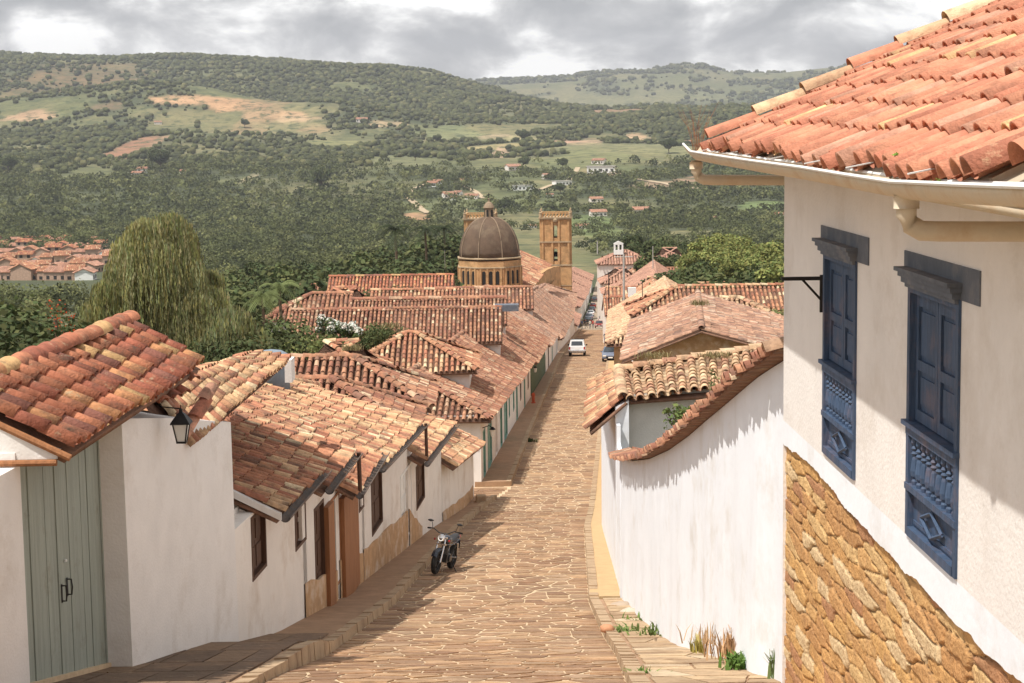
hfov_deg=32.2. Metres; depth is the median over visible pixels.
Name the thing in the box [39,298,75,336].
flame flower shrub
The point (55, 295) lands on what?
valley woodland
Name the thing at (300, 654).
kerb
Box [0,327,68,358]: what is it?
broadleaf tree
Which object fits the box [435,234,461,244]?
broadleaf tree
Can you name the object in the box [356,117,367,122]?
farmhouse
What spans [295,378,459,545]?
tiled house
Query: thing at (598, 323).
parked car
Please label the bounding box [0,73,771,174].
hillside woodland
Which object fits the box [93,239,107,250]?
farmhouse
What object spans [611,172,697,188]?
track
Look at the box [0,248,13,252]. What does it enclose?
farmhouse
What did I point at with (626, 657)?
kerb
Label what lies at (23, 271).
farmhouse
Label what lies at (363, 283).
tiled house
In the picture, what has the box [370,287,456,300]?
tiled house
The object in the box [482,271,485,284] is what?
window
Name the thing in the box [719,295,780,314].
tiled house
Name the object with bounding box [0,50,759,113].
ridge woodland
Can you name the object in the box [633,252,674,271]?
broadleaf tree
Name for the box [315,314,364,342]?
flowering tree
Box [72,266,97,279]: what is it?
farmhouse
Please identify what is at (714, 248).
bright tree
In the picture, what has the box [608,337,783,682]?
garden wall
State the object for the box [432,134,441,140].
broadleaf tree
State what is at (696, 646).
yellow weed
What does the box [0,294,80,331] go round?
broadleaf tree
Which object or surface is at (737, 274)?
broadleaf tree
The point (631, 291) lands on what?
transformer box
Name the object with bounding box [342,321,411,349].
broadleaf tree
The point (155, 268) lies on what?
willow tree
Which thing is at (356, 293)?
tiled house
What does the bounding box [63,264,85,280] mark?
farmhouse
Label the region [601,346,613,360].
parked car
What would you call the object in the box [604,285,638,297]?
tiled house
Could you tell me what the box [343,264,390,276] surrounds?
broadleaf tree
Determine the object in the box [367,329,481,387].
tiled house
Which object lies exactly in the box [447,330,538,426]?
tiled house
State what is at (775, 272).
bright tree
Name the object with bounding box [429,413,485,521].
tiled house
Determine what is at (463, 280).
window
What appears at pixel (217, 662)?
ramp slabs
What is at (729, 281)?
broadleaf tree
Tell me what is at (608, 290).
utility pole
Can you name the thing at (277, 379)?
wall
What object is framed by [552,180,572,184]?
farmhouse
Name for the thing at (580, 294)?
tiled house
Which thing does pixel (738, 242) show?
bright tree
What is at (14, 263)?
farmhouse
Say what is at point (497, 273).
window
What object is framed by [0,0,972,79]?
sky
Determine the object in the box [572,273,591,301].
tiled house
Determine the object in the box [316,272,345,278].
broadleaf tree
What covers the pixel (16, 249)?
farmhouse
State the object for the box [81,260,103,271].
farmhouse
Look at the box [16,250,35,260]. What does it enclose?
farmhouse
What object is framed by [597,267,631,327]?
tiled house
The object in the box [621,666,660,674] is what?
green weed
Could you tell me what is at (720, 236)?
bright tree
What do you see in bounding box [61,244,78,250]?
farmhouse
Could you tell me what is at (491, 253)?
domed church
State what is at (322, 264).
broadleaf tree
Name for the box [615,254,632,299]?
utility pole
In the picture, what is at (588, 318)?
parked car
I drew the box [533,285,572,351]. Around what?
tiled house
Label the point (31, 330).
broadleaf tree
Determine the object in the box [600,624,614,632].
rock
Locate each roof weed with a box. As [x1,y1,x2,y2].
[336,344,363,350]
[379,321,404,327]
[634,350,683,360]
[686,298,710,305]
[697,351,732,359]
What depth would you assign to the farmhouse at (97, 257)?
1001.41 m
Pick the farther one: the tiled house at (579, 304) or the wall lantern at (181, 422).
the tiled house at (579, 304)
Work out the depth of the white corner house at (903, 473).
14.03 m
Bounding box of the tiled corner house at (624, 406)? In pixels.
[582,343,761,588]
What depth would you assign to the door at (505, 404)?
99.05 m
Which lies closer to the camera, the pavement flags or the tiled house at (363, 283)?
the pavement flags
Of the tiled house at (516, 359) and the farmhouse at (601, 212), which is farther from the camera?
the farmhouse at (601, 212)
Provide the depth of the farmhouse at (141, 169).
2113.93 m
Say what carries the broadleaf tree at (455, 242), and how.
on the terrain
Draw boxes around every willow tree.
[76,211,231,350]
[78,278,130,327]
[195,304,270,363]
[205,268,232,304]
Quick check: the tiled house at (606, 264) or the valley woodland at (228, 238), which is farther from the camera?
the valley woodland at (228, 238)
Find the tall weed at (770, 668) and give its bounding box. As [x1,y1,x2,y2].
[762,649,774,678]
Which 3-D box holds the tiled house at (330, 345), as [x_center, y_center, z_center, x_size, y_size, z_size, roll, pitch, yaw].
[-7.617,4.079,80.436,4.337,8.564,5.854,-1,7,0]
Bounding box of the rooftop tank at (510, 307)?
[495,303,518,311]
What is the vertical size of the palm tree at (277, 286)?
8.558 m
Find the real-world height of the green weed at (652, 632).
0.183 m
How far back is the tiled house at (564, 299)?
272.85 m
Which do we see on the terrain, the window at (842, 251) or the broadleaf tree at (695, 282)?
the broadleaf tree at (695, 282)
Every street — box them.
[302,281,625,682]
[580,327,602,329]
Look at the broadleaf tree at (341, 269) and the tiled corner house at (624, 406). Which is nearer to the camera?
the tiled corner house at (624, 406)
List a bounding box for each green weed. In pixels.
[528,437,537,441]
[609,611,642,620]
[614,621,635,632]
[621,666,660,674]
[623,620,661,635]
[716,648,745,669]
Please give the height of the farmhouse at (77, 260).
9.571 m
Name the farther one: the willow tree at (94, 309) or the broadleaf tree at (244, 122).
the broadleaf tree at (244, 122)
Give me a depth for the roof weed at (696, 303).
76.31 m
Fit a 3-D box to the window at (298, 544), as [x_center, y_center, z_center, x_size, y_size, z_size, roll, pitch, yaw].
[-4.472,3.723,36.852,0.170,1.052,1.155,0,7,4]
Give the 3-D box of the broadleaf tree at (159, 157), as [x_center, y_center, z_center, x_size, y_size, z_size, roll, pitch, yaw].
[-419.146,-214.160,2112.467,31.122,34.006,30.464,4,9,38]
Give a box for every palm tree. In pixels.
[241,290,288,324]
[254,280,303,328]
[376,224,412,258]
[408,225,443,260]
[427,224,460,246]
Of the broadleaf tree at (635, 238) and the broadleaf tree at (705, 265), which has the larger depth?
the broadleaf tree at (635, 238)
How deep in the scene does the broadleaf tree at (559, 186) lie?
1787.65 m
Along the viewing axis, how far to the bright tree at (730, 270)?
240.03 m
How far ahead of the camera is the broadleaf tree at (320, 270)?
421.26 m
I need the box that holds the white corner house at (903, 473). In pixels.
[682,0,1023,682]
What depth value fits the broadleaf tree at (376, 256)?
343.39 m
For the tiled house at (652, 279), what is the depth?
253.25 m
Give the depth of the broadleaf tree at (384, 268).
300.61 m
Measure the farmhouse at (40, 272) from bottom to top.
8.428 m
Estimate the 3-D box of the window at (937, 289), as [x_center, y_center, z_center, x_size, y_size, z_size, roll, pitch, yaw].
[3.091,0.504,12.826,0.245,2.195,2.060,-1,7,-1]
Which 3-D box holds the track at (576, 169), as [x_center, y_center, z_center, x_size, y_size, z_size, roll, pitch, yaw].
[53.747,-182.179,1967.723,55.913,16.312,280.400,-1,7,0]
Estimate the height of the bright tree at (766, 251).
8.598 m
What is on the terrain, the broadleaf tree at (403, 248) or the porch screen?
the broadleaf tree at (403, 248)
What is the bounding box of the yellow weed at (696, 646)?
[689,633,703,653]
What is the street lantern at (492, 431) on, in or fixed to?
attached to the tiled house at (484, 399)
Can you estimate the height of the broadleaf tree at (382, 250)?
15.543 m
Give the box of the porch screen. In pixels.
[324,495,359,605]
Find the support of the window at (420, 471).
in the tiled house at (426, 490)
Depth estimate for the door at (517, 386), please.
110.72 m
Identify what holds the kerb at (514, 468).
on the street at (567, 456)
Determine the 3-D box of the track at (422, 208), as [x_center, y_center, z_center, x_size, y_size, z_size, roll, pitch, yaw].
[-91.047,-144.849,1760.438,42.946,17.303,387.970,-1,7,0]
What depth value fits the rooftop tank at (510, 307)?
125.01 m
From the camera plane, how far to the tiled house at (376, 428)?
49.10 m
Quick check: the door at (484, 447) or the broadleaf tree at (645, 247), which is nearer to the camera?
the door at (484, 447)
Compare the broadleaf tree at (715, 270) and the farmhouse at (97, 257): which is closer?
the broadleaf tree at (715, 270)
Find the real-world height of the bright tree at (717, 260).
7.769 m
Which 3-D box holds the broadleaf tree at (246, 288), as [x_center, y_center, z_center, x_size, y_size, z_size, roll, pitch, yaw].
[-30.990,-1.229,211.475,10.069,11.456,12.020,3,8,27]
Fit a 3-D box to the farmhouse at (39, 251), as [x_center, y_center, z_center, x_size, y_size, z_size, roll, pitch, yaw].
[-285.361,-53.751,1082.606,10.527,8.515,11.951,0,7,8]
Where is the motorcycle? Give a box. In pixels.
[427,519,462,573]
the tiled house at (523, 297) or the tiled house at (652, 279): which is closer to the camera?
the tiled house at (523, 297)
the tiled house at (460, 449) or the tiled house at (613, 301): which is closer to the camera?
the tiled house at (460, 449)
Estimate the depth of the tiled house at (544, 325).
177.12 m
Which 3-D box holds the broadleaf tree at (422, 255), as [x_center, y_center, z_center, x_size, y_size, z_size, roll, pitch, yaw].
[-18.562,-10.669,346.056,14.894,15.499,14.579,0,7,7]
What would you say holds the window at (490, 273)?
in the domed church
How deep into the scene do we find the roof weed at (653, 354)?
47.33 m
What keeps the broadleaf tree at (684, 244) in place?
on the terrain
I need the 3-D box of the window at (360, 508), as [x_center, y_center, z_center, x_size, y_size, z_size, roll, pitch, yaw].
[-3.879,4.019,44.793,0.170,0.470,0.772,0,7,4]
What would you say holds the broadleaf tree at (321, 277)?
on the terrain
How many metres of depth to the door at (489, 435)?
85.77 m
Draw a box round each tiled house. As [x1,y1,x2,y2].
[144,408,331,640]
[222,409,362,617]
[236,398,389,598]
[249,379,428,579]
[261,290,353,331]
[289,305,502,354]
[291,352,440,413]
[295,374,427,425]
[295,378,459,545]
[307,338,393,366]
[326,273,454,294]
[330,285,375,300]
[349,295,506,333]
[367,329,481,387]
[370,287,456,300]
[407,340,520,486]
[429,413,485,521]
[435,285,533,315]
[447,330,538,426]
[505,312,550,395]
[507,302,562,371]
[533,283,577,338]
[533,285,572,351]
[572,267,593,292]
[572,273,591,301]
[572,282,589,310]
[572,288,587,317]
[574,311,581,332]
[575,296,584,321]
[594,249,646,319]
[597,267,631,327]
[599,276,632,294]
[601,295,628,342]
[604,275,681,370]
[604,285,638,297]
[619,289,783,372]
[620,260,671,287]
[622,276,655,297]
[622,282,783,360]
[655,247,681,257]
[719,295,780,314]
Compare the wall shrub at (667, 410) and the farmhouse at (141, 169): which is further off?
the farmhouse at (141, 169)
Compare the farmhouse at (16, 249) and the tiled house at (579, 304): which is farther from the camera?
the farmhouse at (16, 249)
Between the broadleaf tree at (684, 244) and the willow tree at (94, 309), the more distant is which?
the broadleaf tree at (684, 244)
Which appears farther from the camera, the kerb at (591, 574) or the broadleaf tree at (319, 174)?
the broadleaf tree at (319, 174)
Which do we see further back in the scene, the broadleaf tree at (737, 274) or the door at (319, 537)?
the broadleaf tree at (737, 274)
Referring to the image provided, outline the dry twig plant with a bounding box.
[680,105,713,150]
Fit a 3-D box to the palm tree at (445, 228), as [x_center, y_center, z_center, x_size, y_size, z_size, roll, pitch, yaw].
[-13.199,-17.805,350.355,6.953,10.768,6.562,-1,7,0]
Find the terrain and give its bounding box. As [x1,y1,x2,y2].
[0,57,836,327]
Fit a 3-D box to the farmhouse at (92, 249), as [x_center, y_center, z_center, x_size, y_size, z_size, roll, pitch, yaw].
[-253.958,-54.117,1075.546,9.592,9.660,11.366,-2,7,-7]
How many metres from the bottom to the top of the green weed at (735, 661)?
0.228 m
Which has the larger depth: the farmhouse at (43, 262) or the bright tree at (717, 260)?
the farmhouse at (43, 262)
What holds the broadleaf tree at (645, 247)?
on the terrain
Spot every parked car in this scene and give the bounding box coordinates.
[584,316,592,322]
[595,321,602,327]
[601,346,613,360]
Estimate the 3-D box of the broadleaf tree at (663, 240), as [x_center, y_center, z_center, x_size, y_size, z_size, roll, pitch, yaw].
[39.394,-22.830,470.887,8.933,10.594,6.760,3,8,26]
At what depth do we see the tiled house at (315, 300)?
144.60 m
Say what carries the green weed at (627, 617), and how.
on the pavement at (648, 676)
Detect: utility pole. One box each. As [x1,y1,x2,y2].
[608,272,608,308]
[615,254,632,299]
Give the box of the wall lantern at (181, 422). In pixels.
[160,405,192,443]
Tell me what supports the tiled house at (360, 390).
on the terrain
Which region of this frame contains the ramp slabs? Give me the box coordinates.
[54,633,327,682]
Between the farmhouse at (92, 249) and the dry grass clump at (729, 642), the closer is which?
the dry grass clump at (729, 642)
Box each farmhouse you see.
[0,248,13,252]
[0,256,17,265]
[0,266,12,279]
[1,252,16,258]
[5,242,15,247]
[9,246,24,251]
[9,261,39,279]
[10,259,26,265]
[15,238,33,246]
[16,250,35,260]
[22,245,38,250]
[34,247,49,255]
[35,259,52,265]
[35,265,56,279]
[39,252,53,262]
[43,265,64,279]
[44,243,63,252]
[53,250,72,261]
[58,262,68,265]
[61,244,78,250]
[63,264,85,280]
[66,254,80,261]
[68,257,93,264]
[72,248,84,254]
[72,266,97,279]
[78,254,95,257]
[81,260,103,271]
[84,244,101,254]
[90,254,102,262]
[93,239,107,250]
[101,250,110,263]
[136,166,149,172]
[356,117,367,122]
[427,181,438,186]
[441,191,457,197]
[464,193,479,198]
[504,163,520,170]
[512,185,532,190]
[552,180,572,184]
[586,166,614,172]
[588,196,603,201]
[588,209,607,215]
[591,158,606,163]
[632,206,648,211]
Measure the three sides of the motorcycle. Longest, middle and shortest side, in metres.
2.205 x 1.406 x 1.006 m
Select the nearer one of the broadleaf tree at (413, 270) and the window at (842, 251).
the window at (842, 251)
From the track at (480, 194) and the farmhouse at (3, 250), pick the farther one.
the track at (480, 194)
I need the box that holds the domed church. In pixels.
[457,193,572,290]
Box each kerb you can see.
[232,495,496,682]
[506,329,580,485]
[584,359,608,598]
[589,596,650,682]
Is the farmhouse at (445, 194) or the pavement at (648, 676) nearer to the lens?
the pavement at (648, 676)
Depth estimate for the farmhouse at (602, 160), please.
2136.08 m
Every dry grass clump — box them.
[676,623,715,646]
[702,622,735,662]
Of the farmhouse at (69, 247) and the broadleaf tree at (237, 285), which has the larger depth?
the farmhouse at (69, 247)
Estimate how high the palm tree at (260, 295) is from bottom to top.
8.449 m
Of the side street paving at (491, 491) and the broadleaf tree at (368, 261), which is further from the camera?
the broadleaf tree at (368, 261)
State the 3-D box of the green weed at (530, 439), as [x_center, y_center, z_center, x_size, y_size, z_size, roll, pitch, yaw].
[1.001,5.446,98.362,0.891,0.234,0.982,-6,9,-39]
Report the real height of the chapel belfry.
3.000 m
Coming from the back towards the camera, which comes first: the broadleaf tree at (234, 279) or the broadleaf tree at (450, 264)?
the broadleaf tree at (450, 264)
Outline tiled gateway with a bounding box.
[0,310,204,682]
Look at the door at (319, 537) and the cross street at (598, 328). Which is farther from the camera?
the cross street at (598, 328)
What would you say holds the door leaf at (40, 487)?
in the tiled gateway
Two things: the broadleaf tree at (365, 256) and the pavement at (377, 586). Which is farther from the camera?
the broadleaf tree at (365, 256)
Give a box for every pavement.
[226,496,488,682]
[475,329,578,486]
[590,359,619,598]
[600,599,748,682]
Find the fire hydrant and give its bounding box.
[531,393,535,402]
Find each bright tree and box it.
[674,249,715,271]
[687,235,724,251]
[699,243,736,257]
[709,249,744,268]
[710,232,738,243]
[718,255,762,280]
[722,235,755,251]
[738,245,756,257]
[750,239,783,262]
[754,256,783,286]
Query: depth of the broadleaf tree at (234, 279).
298.12 m
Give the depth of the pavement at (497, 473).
95.98 m
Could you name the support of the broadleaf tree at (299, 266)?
on the terrain
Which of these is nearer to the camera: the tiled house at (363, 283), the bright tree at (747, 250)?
the tiled house at (363, 283)
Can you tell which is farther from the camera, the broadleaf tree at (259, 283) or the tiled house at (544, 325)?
the broadleaf tree at (259, 283)
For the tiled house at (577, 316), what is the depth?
308.43 m
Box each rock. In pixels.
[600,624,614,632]
[620,607,634,611]
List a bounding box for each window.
[250,514,266,581]
[294,502,306,551]
[359,497,363,512]
[371,472,382,536]
[416,464,424,510]
[462,271,464,283]
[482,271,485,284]
[489,271,492,284]
[496,271,499,284]
[516,270,518,282]
[812,225,869,480]
[893,250,980,578]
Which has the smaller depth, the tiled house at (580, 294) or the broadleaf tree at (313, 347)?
the broadleaf tree at (313, 347)
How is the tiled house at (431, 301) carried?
on the terrain
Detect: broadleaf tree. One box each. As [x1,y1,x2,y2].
[0,154,18,169]
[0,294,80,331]
[0,304,91,353]
[0,311,88,344]
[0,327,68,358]
[146,148,170,170]
[187,329,310,365]
[220,268,257,288]
[225,280,252,293]
[225,284,269,306]
[228,289,283,327]
[239,261,275,277]
[241,118,249,126]
[243,277,290,290]
[253,314,342,344]
[254,262,312,285]
[254,275,327,303]
[279,331,344,358]
[280,262,320,273]
[297,261,326,269]
[303,262,340,276]
[310,165,332,186]
[310,273,328,282]
[313,263,355,277]
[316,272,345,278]
[331,250,394,270]
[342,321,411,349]
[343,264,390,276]
[345,252,385,264]
[353,244,403,258]
[362,285,463,299]
[370,255,422,272]
[371,254,398,259]
[382,257,446,275]
[383,261,463,288]
[391,247,445,264]
[394,244,408,253]
[404,235,459,261]
[409,149,420,159]
[427,254,458,278]
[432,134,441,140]
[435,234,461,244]
[442,240,460,254]
[498,198,510,206]
[516,130,530,137]
[518,156,530,164]
[553,183,565,192]
[557,158,568,165]
[617,234,642,249]
[624,239,662,256]
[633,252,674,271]
[637,270,690,286]
[649,236,676,246]
[649,274,693,287]
[650,244,689,255]
[656,253,680,264]
[660,138,677,153]
[667,265,707,281]
[677,240,693,251]
[685,281,703,287]
[686,259,713,272]
[693,271,739,286]
[695,279,735,287]
[701,261,730,281]
[732,255,783,282]
[735,265,782,286]
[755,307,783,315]
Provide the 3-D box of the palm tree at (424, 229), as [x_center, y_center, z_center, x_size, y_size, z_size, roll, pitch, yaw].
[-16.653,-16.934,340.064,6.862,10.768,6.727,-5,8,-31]
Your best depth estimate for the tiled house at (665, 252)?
404.21 m
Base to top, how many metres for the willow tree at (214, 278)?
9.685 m
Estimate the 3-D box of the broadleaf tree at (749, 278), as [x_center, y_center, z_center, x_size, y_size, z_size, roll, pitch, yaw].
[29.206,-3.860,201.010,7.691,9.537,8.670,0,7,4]
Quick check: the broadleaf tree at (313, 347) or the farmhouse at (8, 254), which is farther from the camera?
the farmhouse at (8, 254)
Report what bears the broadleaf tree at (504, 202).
on the terrain
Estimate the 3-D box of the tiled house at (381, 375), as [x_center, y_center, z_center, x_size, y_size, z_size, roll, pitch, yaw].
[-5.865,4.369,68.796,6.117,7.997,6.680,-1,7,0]
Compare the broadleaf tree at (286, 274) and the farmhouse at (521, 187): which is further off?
the farmhouse at (521, 187)
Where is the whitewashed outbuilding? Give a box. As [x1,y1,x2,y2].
[99,349,294,666]
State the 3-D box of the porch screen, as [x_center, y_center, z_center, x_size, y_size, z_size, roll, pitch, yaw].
[-3.988,4.835,41.660,0.140,2.776,4.086,0,7,4]
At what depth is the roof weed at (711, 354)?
47.37 m
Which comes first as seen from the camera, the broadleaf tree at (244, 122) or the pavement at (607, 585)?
the pavement at (607, 585)
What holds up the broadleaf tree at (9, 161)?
on the terrain
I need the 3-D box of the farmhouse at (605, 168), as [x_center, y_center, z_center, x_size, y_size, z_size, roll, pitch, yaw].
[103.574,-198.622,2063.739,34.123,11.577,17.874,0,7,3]
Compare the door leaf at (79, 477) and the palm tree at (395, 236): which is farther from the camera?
the palm tree at (395, 236)
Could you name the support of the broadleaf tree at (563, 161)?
on the terrain
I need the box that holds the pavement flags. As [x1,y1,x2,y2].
[603,598,780,682]
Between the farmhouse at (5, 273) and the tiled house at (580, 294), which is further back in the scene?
the farmhouse at (5, 273)
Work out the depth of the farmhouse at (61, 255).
1006.61 m
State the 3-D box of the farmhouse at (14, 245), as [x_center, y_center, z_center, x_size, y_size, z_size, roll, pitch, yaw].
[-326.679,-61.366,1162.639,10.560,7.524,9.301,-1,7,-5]
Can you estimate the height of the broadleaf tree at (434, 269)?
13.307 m
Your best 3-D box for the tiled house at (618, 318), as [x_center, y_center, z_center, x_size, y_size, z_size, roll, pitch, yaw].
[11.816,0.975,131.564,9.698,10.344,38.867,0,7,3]
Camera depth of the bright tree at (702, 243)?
298.40 m
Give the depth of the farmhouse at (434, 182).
1896.21 m
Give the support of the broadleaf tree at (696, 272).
on the terrain
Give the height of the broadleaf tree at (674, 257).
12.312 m
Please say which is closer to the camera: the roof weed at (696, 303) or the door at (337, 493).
the door at (337, 493)
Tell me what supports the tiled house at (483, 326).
on the terrain
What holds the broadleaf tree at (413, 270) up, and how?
on the terrain
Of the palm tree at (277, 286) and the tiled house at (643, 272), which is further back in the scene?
the tiled house at (643, 272)
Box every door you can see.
[314,498,325,579]
[330,492,340,584]
[400,462,411,534]
[483,428,485,476]
[487,421,491,469]
[495,414,497,455]
[500,408,502,446]
[504,401,507,440]
[516,386,517,420]
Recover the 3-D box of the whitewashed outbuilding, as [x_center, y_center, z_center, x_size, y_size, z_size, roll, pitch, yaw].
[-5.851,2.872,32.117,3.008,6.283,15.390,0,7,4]
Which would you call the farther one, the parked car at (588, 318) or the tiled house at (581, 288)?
the tiled house at (581, 288)
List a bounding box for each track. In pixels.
[407,184,428,212]
[461,184,484,197]
[539,167,579,188]
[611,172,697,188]
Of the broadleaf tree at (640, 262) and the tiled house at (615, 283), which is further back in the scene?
the broadleaf tree at (640, 262)
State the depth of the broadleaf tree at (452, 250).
347.78 m
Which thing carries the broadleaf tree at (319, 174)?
on the terrain
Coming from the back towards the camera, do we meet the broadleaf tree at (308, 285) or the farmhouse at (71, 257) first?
the farmhouse at (71, 257)
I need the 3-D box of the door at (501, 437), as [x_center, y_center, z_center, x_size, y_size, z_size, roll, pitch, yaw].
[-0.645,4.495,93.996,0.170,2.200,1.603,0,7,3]
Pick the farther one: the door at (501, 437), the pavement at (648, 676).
the door at (501, 437)
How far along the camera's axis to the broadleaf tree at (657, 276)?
259.70 m
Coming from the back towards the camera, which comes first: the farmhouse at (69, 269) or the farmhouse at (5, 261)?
the farmhouse at (5, 261)
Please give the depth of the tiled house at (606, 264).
386.92 m
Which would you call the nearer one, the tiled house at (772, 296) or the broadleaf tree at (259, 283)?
the tiled house at (772, 296)
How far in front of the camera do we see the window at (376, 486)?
47.77 m
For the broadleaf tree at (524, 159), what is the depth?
2108.17 m
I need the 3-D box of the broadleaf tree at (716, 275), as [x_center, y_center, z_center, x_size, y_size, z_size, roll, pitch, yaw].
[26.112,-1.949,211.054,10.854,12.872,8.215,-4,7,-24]
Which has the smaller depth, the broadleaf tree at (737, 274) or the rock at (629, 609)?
the rock at (629, 609)
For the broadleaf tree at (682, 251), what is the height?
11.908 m
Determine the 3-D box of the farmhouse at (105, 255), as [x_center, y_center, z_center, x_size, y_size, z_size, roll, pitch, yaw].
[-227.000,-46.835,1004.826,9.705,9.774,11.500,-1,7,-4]
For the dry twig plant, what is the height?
0.692 m
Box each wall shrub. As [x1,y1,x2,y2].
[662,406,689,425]
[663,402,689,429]
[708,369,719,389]
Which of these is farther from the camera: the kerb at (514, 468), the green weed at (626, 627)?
the kerb at (514, 468)
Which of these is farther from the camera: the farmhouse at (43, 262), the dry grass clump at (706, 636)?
the farmhouse at (43, 262)
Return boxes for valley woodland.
[0,148,783,229]
[0,208,783,266]
[0,250,350,317]
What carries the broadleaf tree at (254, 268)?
on the terrain
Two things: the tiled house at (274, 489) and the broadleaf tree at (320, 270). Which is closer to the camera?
the tiled house at (274, 489)
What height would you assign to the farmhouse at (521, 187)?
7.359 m
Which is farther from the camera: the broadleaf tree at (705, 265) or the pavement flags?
the broadleaf tree at (705, 265)
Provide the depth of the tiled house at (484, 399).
84.01 m
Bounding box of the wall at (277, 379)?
[264,349,289,389]
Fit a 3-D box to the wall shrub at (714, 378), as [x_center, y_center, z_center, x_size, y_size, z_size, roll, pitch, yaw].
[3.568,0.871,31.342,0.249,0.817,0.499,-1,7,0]
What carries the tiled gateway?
on the terrain
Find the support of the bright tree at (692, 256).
on the terrain
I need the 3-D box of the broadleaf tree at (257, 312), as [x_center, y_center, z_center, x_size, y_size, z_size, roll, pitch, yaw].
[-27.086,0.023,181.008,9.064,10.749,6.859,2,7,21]
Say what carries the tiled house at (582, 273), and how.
on the terrain
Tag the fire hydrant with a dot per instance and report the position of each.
(533, 397)
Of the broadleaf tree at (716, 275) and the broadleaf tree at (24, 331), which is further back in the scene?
the broadleaf tree at (716, 275)
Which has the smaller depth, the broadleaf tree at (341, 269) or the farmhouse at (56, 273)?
the broadleaf tree at (341, 269)
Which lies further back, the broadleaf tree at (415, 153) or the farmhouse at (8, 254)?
the broadleaf tree at (415, 153)
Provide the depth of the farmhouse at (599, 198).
1706.97 m
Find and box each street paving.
[474,487,506,495]
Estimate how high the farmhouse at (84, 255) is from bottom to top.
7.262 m
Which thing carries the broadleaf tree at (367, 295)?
on the terrain
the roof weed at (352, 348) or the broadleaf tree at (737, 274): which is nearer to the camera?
the roof weed at (352, 348)
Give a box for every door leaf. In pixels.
[20,459,67,682]
[58,440,107,672]
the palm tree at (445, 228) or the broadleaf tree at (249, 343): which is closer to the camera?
the broadleaf tree at (249, 343)
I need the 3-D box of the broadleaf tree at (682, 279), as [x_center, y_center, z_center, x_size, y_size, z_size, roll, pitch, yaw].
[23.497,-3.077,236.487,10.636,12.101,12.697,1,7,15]
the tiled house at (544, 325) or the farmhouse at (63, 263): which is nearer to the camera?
the tiled house at (544, 325)
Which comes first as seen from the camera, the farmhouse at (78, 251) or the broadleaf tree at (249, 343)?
the broadleaf tree at (249, 343)
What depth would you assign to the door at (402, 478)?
53.21 m
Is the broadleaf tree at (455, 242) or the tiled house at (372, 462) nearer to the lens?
the tiled house at (372, 462)
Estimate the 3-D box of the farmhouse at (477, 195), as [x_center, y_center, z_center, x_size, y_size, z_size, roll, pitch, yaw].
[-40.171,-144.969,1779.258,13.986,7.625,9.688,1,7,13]
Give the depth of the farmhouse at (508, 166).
2099.99 m
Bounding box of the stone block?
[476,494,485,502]
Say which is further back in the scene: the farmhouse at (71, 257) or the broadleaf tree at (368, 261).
the farmhouse at (71, 257)
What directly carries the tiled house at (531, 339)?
on the terrain
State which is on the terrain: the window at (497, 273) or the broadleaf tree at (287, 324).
the broadleaf tree at (287, 324)
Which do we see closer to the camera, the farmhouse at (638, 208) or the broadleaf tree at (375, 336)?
the broadleaf tree at (375, 336)
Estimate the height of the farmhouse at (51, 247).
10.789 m
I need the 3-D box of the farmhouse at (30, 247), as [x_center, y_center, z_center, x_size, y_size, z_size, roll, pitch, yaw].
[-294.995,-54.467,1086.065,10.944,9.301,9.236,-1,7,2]
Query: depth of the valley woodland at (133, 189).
1791.01 m
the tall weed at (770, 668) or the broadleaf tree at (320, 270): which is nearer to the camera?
the tall weed at (770, 668)
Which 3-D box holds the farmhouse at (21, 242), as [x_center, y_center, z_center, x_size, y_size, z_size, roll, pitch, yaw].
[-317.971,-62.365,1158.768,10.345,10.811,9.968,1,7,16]
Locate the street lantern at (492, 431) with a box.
[482,425,494,436]
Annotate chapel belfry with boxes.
[614,241,622,254]
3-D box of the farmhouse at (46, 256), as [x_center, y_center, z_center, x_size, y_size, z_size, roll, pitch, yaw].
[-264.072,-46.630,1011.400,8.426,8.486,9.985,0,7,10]
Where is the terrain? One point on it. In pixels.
(224, 111)
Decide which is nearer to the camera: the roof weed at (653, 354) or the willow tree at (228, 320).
the roof weed at (653, 354)
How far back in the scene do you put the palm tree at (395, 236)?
329.33 m
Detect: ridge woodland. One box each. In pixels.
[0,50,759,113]
[467,62,860,105]
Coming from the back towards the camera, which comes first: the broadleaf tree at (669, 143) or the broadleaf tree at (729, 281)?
the broadleaf tree at (669, 143)
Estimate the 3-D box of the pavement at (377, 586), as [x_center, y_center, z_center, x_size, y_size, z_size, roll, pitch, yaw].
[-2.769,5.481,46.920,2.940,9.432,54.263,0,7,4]
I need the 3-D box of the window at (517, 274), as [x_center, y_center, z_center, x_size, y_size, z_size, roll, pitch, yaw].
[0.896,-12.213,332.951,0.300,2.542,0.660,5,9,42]
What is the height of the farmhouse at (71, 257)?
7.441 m
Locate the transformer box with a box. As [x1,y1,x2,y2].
[628,287,635,296]
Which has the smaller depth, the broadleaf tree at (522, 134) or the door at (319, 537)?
the door at (319, 537)

